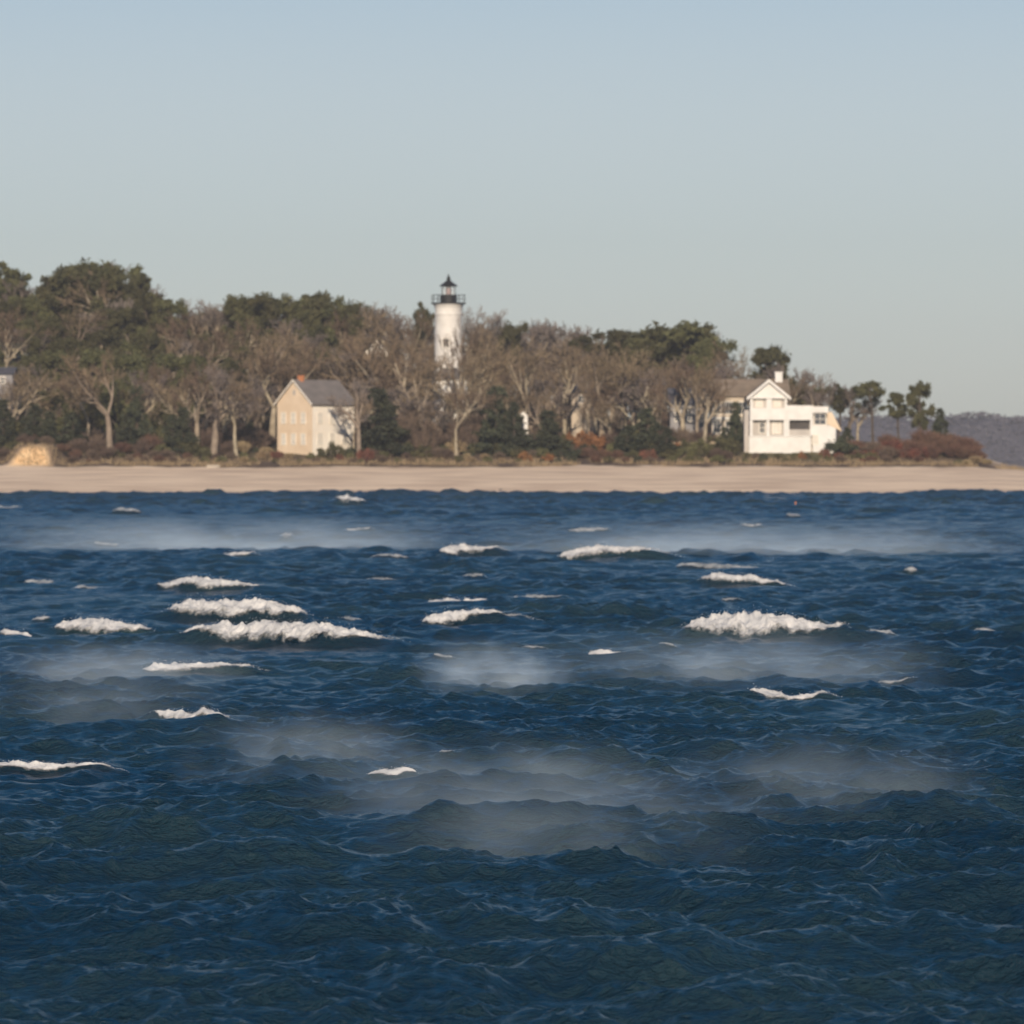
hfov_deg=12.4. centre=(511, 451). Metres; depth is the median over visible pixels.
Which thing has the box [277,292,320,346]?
pine tree
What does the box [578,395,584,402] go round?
window
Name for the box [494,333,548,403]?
bare tree
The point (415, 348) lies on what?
bare tree
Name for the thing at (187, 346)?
bare tree
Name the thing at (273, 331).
bare tree
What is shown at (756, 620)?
whitecap
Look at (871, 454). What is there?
shrub
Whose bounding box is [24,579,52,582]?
whitecap
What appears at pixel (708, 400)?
bare tree
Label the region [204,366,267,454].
bare tree
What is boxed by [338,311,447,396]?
bare tree
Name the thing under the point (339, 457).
shrub
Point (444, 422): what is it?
bare tree
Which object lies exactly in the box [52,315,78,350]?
pine tree
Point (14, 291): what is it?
bare tree
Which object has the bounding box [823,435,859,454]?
shrub
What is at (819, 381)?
bare tree
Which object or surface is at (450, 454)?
shrub
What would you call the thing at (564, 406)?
bare tree
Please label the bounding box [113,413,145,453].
cedar tree
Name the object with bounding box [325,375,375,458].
bare tree
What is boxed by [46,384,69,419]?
bare tree
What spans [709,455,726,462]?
shrub
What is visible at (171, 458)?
shrub
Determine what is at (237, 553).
whitecap
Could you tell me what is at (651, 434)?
cedar tree
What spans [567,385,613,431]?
bare tree
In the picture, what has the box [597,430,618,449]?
shrub
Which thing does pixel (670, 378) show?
bare tree
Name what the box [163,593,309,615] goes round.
whitecap
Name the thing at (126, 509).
whitecap
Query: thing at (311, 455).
shrub
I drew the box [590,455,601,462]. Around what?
shrub
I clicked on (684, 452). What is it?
shrub
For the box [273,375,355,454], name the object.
cream house
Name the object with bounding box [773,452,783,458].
shrub
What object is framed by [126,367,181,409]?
bare tree
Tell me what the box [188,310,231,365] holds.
bare tree
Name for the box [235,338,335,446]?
bare tree
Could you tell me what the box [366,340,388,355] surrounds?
pale house
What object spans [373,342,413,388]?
bare tree
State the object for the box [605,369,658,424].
bare tree
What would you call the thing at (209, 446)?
shrub
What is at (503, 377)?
bare tree
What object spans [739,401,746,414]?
window
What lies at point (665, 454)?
shrub
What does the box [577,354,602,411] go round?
bare tree
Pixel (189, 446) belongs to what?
shrub
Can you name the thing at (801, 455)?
shrub
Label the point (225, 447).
shrub
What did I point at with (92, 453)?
shrub
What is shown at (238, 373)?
bare tree
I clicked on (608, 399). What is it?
bare tree
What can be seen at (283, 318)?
bare tree
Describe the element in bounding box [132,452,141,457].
shrub
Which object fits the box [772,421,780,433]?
window
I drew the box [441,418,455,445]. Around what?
shrub
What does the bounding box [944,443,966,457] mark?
shrub
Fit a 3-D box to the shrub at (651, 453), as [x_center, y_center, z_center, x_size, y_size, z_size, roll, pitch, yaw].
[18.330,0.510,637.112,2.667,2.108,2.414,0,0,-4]
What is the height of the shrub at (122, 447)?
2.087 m
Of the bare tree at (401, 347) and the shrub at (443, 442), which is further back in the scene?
the bare tree at (401, 347)
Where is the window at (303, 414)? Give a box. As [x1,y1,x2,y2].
[301,412,305,423]
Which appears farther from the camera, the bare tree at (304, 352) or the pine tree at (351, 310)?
the pine tree at (351, 310)
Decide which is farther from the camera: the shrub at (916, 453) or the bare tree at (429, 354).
the bare tree at (429, 354)
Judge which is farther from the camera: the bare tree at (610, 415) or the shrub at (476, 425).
the bare tree at (610, 415)
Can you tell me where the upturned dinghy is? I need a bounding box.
[206,465,219,467]
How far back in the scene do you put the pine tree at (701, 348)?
714.46 m
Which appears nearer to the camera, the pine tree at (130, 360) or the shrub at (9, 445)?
the shrub at (9, 445)
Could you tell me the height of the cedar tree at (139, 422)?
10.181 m
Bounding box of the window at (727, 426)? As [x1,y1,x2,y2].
[725,420,729,433]
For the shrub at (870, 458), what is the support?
on the ground at (16, 474)
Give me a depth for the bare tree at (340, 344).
715.41 m
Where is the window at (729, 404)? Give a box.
[725,401,732,414]
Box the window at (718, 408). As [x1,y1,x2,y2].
[713,401,720,414]
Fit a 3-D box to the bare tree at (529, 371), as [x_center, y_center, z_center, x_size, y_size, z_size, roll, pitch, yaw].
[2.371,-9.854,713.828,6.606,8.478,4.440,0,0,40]
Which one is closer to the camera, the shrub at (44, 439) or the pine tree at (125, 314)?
the shrub at (44, 439)
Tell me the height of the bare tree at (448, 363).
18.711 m
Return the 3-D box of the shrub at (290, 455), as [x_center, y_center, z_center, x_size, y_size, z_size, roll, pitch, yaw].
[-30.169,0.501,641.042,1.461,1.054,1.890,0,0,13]
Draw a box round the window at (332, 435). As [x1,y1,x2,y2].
[330,432,334,443]
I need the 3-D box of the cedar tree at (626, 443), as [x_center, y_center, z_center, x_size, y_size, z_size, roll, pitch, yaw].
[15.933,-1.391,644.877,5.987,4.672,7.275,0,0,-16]
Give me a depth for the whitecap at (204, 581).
178.66 m
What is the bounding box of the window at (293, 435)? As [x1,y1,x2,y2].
[291,433,295,444]
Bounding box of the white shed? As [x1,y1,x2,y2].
[520,410,529,438]
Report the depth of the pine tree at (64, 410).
657.49 m
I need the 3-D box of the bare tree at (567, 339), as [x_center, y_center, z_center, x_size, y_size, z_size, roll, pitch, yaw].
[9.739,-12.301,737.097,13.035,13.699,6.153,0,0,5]
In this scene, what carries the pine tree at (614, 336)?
on the ground at (16, 474)
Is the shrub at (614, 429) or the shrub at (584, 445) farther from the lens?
the shrub at (614, 429)
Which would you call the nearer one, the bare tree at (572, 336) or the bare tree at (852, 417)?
the bare tree at (852, 417)
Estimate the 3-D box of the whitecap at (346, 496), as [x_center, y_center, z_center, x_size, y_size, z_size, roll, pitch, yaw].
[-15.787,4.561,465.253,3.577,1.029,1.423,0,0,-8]
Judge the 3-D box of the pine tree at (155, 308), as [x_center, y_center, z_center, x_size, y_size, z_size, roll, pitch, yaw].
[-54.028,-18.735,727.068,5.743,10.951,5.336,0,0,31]
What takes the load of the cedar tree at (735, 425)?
on the ground at (16, 474)
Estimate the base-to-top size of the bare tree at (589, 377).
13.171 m
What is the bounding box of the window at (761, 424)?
[759,422,764,432]
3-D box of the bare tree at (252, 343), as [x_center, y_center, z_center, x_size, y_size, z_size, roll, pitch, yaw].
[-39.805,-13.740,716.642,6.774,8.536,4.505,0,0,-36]
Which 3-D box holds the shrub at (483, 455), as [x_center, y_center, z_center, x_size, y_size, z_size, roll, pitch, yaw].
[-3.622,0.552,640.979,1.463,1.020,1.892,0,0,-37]
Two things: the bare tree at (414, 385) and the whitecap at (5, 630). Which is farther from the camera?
the bare tree at (414, 385)
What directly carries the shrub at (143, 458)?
on the ground at (16, 474)
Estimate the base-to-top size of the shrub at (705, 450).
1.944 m
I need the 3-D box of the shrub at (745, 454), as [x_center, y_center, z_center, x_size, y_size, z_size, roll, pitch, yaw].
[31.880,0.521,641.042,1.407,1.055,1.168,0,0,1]
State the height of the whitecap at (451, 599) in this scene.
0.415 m
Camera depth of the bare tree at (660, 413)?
676.90 m
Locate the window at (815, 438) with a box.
[812,434,818,444]
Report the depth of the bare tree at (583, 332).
739.01 m
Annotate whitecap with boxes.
[0,628,31,636]
[0,759,126,770]
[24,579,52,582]
[32,615,48,619]
[54,616,151,631]
[75,584,110,587]
[95,542,120,545]
[112,507,141,511]
[142,658,270,670]
[154,706,225,718]
[155,576,261,587]
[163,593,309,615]
[180,617,397,639]
[223,550,259,555]
[336,494,365,501]
[340,615,358,619]
[346,527,373,529]
[366,766,415,774]
[368,577,395,579]
[371,552,405,557]
[423,607,538,622]
[428,597,486,601]
[434,653,457,658]
[440,542,513,553]
[463,573,482,575]
[514,594,566,597]
[558,541,684,558]
[571,526,610,531]
[589,649,619,653]
[676,562,757,567]
[681,605,851,634]
[698,570,791,585]
[740,523,760,525]
[747,683,841,699]
[867,628,894,633]
[879,677,909,682]
[904,567,916,570]
[975,628,994,630]
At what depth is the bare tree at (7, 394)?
667.29 m
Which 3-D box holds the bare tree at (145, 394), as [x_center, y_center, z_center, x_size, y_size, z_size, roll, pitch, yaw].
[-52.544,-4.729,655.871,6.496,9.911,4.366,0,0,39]
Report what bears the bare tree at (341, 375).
on the ground at (16, 474)
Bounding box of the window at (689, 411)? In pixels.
[686,409,691,421]
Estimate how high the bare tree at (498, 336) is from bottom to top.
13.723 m
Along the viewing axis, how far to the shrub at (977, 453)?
640.68 m
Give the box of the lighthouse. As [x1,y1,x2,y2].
[431,274,465,373]
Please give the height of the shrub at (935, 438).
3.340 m
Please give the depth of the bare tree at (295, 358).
667.92 m
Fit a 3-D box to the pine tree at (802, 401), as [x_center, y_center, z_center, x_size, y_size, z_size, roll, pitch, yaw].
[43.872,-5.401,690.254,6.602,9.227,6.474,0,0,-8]
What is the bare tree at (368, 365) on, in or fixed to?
on the ground at (16, 474)
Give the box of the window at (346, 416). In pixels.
[342,414,347,423]
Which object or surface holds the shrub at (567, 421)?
on the ground at (16, 474)
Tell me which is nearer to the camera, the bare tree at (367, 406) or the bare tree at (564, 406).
the bare tree at (367, 406)
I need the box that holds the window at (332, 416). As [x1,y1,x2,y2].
[330,413,335,423]
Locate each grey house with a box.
[0,367,17,426]
[667,388,707,433]
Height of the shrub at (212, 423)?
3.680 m
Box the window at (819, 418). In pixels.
[814,413,825,424]
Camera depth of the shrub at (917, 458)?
635.67 m
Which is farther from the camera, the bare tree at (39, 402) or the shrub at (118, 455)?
the bare tree at (39, 402)
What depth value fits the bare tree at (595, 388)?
701.75 m
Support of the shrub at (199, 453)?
on the ground at (16, 474)
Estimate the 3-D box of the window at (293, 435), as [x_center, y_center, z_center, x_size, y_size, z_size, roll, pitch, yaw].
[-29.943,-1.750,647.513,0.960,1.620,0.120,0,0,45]
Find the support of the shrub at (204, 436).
on the ground at (16, 474)
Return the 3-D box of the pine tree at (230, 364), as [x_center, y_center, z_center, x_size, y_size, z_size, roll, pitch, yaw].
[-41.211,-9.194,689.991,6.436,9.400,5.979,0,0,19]
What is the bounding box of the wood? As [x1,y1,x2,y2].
[707,411,1023,463]
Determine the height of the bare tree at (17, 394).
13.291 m
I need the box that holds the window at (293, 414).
[291,412,295,423]
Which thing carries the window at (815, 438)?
in the white house at (772, 421)
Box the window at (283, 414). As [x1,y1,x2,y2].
[281,412,285,423]
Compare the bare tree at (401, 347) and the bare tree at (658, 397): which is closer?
the bare tree at (658, 397)
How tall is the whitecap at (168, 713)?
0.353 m
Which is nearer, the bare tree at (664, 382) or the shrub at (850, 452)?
the shrub at (850, 452)
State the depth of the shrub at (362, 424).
650.91 m
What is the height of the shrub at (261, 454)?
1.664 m
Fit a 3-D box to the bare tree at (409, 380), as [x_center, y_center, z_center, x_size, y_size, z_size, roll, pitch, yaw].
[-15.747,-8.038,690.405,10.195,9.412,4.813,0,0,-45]
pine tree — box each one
[0,260,32,351]
[0,295,29,363]
[0,346,6,366]
[8,293,51,354]
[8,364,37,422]
[10,362,25,367]
[13,316,47,356]
[18,353,52,393]
[21,331,54,367]
[33,273,65,332]
[35,387,74,433]
[41,349,74,389]
[44,263,90,336]
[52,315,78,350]
[53,257,125,339]
[58,265,126,343]
[59,335,87,365]
[64,394,90,427]
[73,388,103,430]
[77,346,118,385]
[79,329,115,370]
[87,349,122,380]
[93,383,130,430]
[95,278,138,330]
[95,304,135,339]
[96,383,134,432]
[98,262,143,285]
[103,337,137,376]
[109,377,130,411]
[110,281,145,337]
[115,352,156,397]
[120,340,144,377]
[128,272,155,344]
[129,329,165,374]
[131,294,162,336]
[135,325,160,356]
[145,295,175,341]
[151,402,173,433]
[153,351,191,402]
[158,298,190,353]
[172,352,207,405]
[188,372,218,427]
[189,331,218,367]
[212,352,239,377]
[214,358,248,411]
[220,295,252,351]
[223,291,271,349]
[231,345,255,380]
[246,292,282,353]
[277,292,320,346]
[292,290,336,379]
[298,294,346,360]
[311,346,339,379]
[332,299,370,353]
[412,301,434,376]
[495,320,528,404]
[567,328,631,416]
[611,330,658,379]
[624,320,717,415]
[658,318,733,388]
[684,337,739,383]
[749,343,799,388]
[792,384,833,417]
[828,383,849,440]
[848,380,887,442]
[885,392,908,438]
[905,380,936,430]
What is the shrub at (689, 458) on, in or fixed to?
on the ground at (16, 474)
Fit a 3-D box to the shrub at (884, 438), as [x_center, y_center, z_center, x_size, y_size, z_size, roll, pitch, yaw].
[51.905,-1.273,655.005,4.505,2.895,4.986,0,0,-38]
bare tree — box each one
[0,277,33,357]
[0,289,31,357]
[0,307,29,366]
[0,321,57,366]
[0,363,67,426]
[0,380,38,420]
[0,382,23,421]
[8,362,54,402]
[10,329,49,355]
[14,368,69,425]
[23,392,55,425]
[32,371,82,425]
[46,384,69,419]
[52,369,90,434]
[55,269,121,324]
[57,304,108,360]
[58,348,126,448]
[68,368,126,399]
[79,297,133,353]
[95,306,114,347]
[113,383,149,413]
[124,369,170,417]
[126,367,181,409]
[131,283,166,322]
[139,329,196,395]
[140,361,171,412]
[142,364,170,413]
[144,373,194,419]
[145,316,200,374]
[149,309,204,354]
[151,383,176,423]
[163,338,198,372]
[170,356,220,452]
[175,308,210,357]
[175,383,191,419]
[179,384,229,425]
[181,297,218,355]
[187,307,200,342]
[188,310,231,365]
[188,364,228,421]
[189,304,240,354]
[190,329,247,369]
[195,298,233,348]
[196,378,246,431]
[198,301,234,364]
[198,361,217,415]
[201,387,257,432]
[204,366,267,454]
[205,325,230,355]
[207,314,275,355]
[207,372,251,455]
[220,370,258,421]
[225,385,256,417]
[227,349,276,419]
[228,346,278,418]
[228,388,266,450]
[229,334,270,354]
[230,345,324,404]
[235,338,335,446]
[247,322,311,430]
[249,377,277,423]
[252,378,277,429]
[255,336,318,396]
[268,318,328,357]
[269,325,295,371]
[273,306,326,358]
[275,313,323,331]
[275,329,315,367]
[290,337,317,366]
[302,355,364,427]
[304,338,394,415]
[305,344,360,385]
[309,359,328,379]
[325,308,357,346]
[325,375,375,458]
[333,335,381,387]
[334,328,362,358]
[335,329,423,415]
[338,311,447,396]
[346,306,396,343]
[350,394,371,454]
[354,392,396,422]
[356,302,395,338]
[359,302,412,391]
[361,360,407,414]
[363,345,448,424]
[367,313,406,382]
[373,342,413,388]
[380,386,422,420]
[383,310,434,357]
[383,337,409,358]
[384,317,413,342]
[385,381,427,417]
[389,312,406,339]
[393,326,434,392]
[394,353,418,387]
[397,355,424,384]
[398,334,426,370]
[399,368,423,405]
[405,388,444,418]
[412,399,440,446]
[413,335,447,397]
[413,336,472,374]
[416,399,454,431]
[422,346,509,417]
[426,326,507,396]
[436,319,486,419]
[436,389,472,420]
[441,394,465,418]
[443,380,482,422]
[444,386,502,454]
[444,408,463,423]
[448,385,487,417]
[461,316,511,387]
[461,373,506,418]
[462,306,506,357]
[462,308,507,387]
[463,318,506,365]
[463,359,517,419]
[467,366,501,397]
[480,345,535,376]
[486,321,526,394]
[487,369,515,402]
[489,334,553,433]
[491,361,514,386]
[493,349,516,386]
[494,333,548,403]
[501,329,536,388]
[501,378,549,421]
[503,357,533,414]
[504,318,545,405]
[504,384,561,434]
[506,378,530,403]
[507,361,542,406]
[511,367,555,430]
[516,318,558,373]
[517,358,562,418]
[518,387,568,427]
[521,375,579,426]
[524,323,558,388]
[528,361,561,409]
[535,325,591,368]
[535,330,610,410]
[536,321,585,373]
[539,382,561,408]
[543,335,611,377]
[543,357,587,414]
[547,373,573,409]
[550,336,594,434]
[552,325,599,409]
[556,374,581,421]
[557,387,570,431]
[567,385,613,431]
[574,373,603,385]
[576,363,601,431]
[576,395,623,433]
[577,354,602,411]
[579,336,654,437]
[579,377,597,433]
[581,352,620,388]
[581,370,611,419]
[584,371,606,427]
[585,383,643,424]
[588,381,620,434]
[590,341,646,429]
[595,382,622,429]
[602,373,640,422]
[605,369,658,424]
[606,385,629,425]
[610,401,664,422]
[618,382,663,429]
[631,369,655,424]
[631,373,668,414]
[638,373,674,421]
[642,374,684,423]
[643,364,684,389]
[650,349,710,429]
[651,386,692,420]
[657,354,695,388]
[660,361,692,417]
[681,363,734,384]
[681,366,724,381]
[685,362,732,432]
[690,367,738,442]
[694,345,755,378]
[695,339,732,378]
[728,361,766,378]
[735,368,786,378]
[762,362,783,378]
[787,382,828,413]
[788,382,795,403]
[789,376,808,396]
[789,376,816,404]
[791,371,831,404]
[794,366,835,406]
[801,380,837,408]
[842,384,882,439]
[842,391,876,440]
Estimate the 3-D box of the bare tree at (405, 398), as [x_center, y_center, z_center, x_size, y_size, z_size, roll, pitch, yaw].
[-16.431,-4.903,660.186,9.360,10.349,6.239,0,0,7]
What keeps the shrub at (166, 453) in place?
on the ground at (16, 474)
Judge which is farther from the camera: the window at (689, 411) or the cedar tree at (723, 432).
the window at (689, 411)
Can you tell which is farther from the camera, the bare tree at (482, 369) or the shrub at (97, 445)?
the bare tree at (482, 369)
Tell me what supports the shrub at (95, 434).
on the ground at (16, 474)
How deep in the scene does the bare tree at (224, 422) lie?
655.90 m
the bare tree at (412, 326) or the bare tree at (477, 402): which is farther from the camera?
the bare tree at (412, 326)
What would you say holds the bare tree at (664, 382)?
on the ground at (16, 474)
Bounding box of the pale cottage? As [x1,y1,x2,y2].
[570,386,594,440]
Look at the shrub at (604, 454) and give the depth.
640.57 m
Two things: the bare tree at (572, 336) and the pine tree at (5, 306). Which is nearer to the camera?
the pine tree at (5, 306)
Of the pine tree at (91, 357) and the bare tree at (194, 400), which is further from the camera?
the pine tree at (91, 357)
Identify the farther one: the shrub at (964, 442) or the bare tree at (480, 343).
the bare tree at (480, 343)
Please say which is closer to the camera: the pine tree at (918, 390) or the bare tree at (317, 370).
the pine tree at (918, 390)
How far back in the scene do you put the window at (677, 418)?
663.98 m
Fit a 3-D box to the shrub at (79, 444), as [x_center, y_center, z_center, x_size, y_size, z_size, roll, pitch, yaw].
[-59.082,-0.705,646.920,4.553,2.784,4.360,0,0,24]
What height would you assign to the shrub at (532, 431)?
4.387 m
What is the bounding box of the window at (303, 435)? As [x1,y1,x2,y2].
[301,433,305,444]
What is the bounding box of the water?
[0,488,1023,1023]
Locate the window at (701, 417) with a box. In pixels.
[698,409,702,421]
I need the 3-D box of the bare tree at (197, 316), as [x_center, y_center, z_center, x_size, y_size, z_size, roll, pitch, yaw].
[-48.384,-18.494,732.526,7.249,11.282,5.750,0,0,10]
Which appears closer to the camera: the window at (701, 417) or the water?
the water
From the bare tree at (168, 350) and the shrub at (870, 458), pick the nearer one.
the shrub at (870, 458)
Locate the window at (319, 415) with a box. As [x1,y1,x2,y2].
[317,413,322,423]
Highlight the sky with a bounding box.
[0,0,1023,419]
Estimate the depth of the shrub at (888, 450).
640.33 m
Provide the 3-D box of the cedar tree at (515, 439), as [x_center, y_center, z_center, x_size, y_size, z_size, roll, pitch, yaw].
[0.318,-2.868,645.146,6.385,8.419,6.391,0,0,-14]
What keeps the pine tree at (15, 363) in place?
on the ground at (16, 474)
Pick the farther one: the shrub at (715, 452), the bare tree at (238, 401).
the bare tree at (238, 401)
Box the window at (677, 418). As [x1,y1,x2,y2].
[675,409,680,421]
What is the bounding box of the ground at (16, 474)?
[0,356,1023,492]
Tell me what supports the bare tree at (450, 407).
on the ground at (16, 474)
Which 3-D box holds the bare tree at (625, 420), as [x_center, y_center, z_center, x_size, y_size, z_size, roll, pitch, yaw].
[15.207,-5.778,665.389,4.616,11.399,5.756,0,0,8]
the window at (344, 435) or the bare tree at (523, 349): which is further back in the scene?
the bare tree at (523, 349)
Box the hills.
[709,417,1023,467]
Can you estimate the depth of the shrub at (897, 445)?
646.10 m
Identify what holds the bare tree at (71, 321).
on the ground at (16, 474)
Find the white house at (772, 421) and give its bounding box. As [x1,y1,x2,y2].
[708,372,841,452]
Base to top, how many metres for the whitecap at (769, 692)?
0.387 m
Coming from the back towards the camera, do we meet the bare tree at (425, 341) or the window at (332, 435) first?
the bare tree at (425, 341)
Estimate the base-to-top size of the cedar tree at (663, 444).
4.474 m
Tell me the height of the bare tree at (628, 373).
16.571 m
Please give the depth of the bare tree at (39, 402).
656.24 m
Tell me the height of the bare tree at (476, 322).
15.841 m
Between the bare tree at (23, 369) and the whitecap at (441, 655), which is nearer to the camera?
the whitecap at (441, 655)
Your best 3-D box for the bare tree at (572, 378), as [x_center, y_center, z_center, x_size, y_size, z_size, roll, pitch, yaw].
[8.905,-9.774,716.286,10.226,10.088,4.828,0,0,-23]
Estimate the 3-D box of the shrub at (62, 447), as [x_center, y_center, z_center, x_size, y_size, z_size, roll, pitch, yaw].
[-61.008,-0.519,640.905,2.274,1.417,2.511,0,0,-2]
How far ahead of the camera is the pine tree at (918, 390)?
667.63 m
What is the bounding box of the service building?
[432,368,468,421]
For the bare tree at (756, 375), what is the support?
on the ground at (16, 474)
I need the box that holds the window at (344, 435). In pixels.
[342,433,347,444]
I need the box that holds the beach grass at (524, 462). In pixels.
[0,441,1023,469]
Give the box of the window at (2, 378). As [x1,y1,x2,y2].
[0,376,4,383]
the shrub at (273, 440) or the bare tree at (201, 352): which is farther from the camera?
the bare tree at (201, 352)
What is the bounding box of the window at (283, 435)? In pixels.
[281,433,285,444]
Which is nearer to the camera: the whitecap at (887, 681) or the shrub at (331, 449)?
the whitecap at (887, 681)
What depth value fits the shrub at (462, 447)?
646.31 m
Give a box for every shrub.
[0,422,25,444]
[0,447,12,456]
[3,439,18,450]
[16,434,34,443]
[38,435,54,443]
[56,443,69,451]
[66,438,90,453]
[66,455,81,462]
[68,448,82,456]
[81,438,106,452]
[84,427,105,445]
[85,448,99,458]
[98,446,118,458]
[101,433,115,446]
[112,449,125,458]
[113,441,131,453]
[123,457,132,461]
[131,437,153,453]
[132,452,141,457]
[138,428,157,438]
[140,413,158,429]
[140,432,165,451]
[141,456,150,461]
[146,449,160,457]
[151,444,170,452]
[152,454,165,461]
[156,428,171,439]
[159,449,175,457]
[166,456,177,462]
[174,441,201,453]
[183,452,192,458]
[193,428,211,447]
[193,449,212,457]
[198,456,209,461]
[199,417,228,430]
[200,425,221,436]
[202,433,220,448]
[215,456,226,461]
[218,441,238,453]
[219,422,256,448]
[225,451,236,457]
[237,423,270,451]
[237,438,251,453]
[238,415,269,432]
[238,455,249,462]
[239,452,248,456]
[247,457,257,462]
[255,450,271,458]
[259,430,276,446]
[259,447,274,452]
[270,451,283,458]
[283,453,295,457]
[306,452,315,458]
[316,441,345,457]
[324,457,335,461]
[336,454,343,460]
[345,453,355,457]
[350,415,374,445]
[355,447,374,461]
[366,448,380,457]
[375,450,388,456]
[377,454,388,462]
[384,415,413,442]
[395,406,429,451]
[402,451,411,457]
[405,457,415,461]
[407,419,442,450]
[410,447,432,458]
[424,446,446,458]
[432,423,449,446]
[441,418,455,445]
[443,415,479,452]
[443,447,454,458]
[445,436,470,453]
[454,455,463,461]
[461,411,492,442]
[465,455,475,461]
[469,442,484,453]
[480,453,488,458]
[482,456,492,461]
[493,451,505,457]
[510,448,523,458]
[517,451,532,461]
[520,438,534,451]
[527,449,539,457]
[529,412,542,430]
[529,426,560,438]
[532,448,551,457]
[534,429,566,450]
[541,453,554,461]
[551,449,569,457]
[559,415,570,430]
[565,429,591,446]
[566,445,580,451]
[566,448,584,458]
[566,457,577,461]
[576,431,608,450]
[579,443,597,450]
[579,446,597,458]
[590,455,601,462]
[594,424,623,437]
[595,448,613,458]
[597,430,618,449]
[603,455,614,462]
[606,441,617,451]
[611,418,635,427]
[623,448,638,458]
[634,455,643,462]
[639,448,657,458]
[643,456,656,462]
[645,413,668,427]
[657,423,681,439]
[659,448,676,458]
[665,455,676,461]
[667,425,695,442]
[671,447,694,457]
[674,438,690,451]
[681,455,695,461]
[687,428,716,442]
[688,438,708,451]
[693,446,710,457]
[702,435,735,452]
[707,447,723,456]
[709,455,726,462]
[722,440,742,454]
[722,450,733,457]
[743,452,750,457]
[751,452,759,457]
[759,452,768,459]
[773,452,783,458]
[798,451,806,458]
[819,448,829,457]
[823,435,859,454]
[835,454,847,462]
[845,441,861,453]
[849,449,865,458]
[850,451,862,458]
[853,440,864,448]
[860,452,879,458]
[861,441,881,451]
[865,455,877,461]
[876,433,901,444]
[877,446,898,456]
[879,455,892,462]
[880,438,903,450]
[891,448,906,458]
[899,451,913,458]
[901,428,940,444]
[903,441,924,452]
[908,447,928,457]
[912,455,924,461]
[919,433,953,452]
[928,452,937,457]
[930,436,960,455]
[944,432,961,440]
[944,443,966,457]
[952,437,978,447]
[955,447,974,458]
[961,459,971,464]
[962,436,985,449]
[965,444,979,453]
[968,455,982,462]
[972,451,987,458]
[981,459,992,463]
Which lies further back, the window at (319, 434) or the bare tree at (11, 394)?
the bare tree at (11, 394)
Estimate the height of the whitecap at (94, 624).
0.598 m
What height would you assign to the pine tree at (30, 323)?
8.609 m
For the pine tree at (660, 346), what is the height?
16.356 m
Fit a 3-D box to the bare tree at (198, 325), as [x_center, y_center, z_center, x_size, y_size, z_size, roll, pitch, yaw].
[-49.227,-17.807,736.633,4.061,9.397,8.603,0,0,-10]
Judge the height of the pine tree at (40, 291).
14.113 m
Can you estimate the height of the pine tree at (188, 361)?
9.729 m
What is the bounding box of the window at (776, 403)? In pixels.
[773,400,780,406]
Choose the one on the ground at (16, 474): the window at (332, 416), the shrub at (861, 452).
the shrub at (861, 452)
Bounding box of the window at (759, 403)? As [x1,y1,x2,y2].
[756,400,762,406]
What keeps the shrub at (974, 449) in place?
on the ground at (16, 474)
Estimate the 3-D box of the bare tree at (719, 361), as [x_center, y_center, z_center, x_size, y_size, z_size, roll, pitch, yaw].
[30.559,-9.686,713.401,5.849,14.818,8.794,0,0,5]
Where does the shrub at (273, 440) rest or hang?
on the ground at (16, 474)
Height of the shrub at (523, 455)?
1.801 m
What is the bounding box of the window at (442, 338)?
[442,338,448,346]
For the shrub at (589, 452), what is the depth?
640.53 m
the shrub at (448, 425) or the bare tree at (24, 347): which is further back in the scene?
the bare tree at (24, 347)
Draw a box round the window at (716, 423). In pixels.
[713,420,720,433]
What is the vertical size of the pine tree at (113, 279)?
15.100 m
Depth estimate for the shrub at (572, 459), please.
635.88 m
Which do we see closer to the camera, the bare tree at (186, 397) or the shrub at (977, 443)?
the shrub at (977, 443)
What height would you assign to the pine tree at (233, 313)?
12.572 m
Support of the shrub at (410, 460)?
on the ground at (16, 474)
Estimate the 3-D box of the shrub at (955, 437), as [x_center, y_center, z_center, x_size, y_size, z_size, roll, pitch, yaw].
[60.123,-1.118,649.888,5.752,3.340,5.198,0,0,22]
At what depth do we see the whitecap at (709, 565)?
213.95 m
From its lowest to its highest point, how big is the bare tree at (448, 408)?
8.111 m
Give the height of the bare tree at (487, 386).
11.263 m
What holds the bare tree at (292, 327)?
on the ground at (16, 474)
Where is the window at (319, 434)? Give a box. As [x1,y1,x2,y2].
[317,432,322,444]
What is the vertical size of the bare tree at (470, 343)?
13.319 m
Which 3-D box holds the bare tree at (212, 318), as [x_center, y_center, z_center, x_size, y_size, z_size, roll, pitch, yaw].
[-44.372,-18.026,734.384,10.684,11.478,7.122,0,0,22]
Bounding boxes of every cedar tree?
[0,399,18,448]
[10,403,55,448]
[38,411,67,446]
[58,410,88,453]
[112,385,157,447]
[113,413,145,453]
[158,413,193,453]
[164,405,200,455]
[245,422,259,451]
[343,387,415,456]
[460,385,516,455]
[492,401,533,456]
[521,409,575,456]
[611,425,646,457]
[628,407,664,453]
[652,427,680,456]
[718,427,729,445]
[722,401,742,450]
[838,426,857,453]
[931,407,952,436]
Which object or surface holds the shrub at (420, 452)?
on the ground at (16, 474)
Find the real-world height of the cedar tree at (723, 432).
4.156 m
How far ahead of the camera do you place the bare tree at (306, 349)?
691.46 m
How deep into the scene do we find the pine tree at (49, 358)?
688.91 m

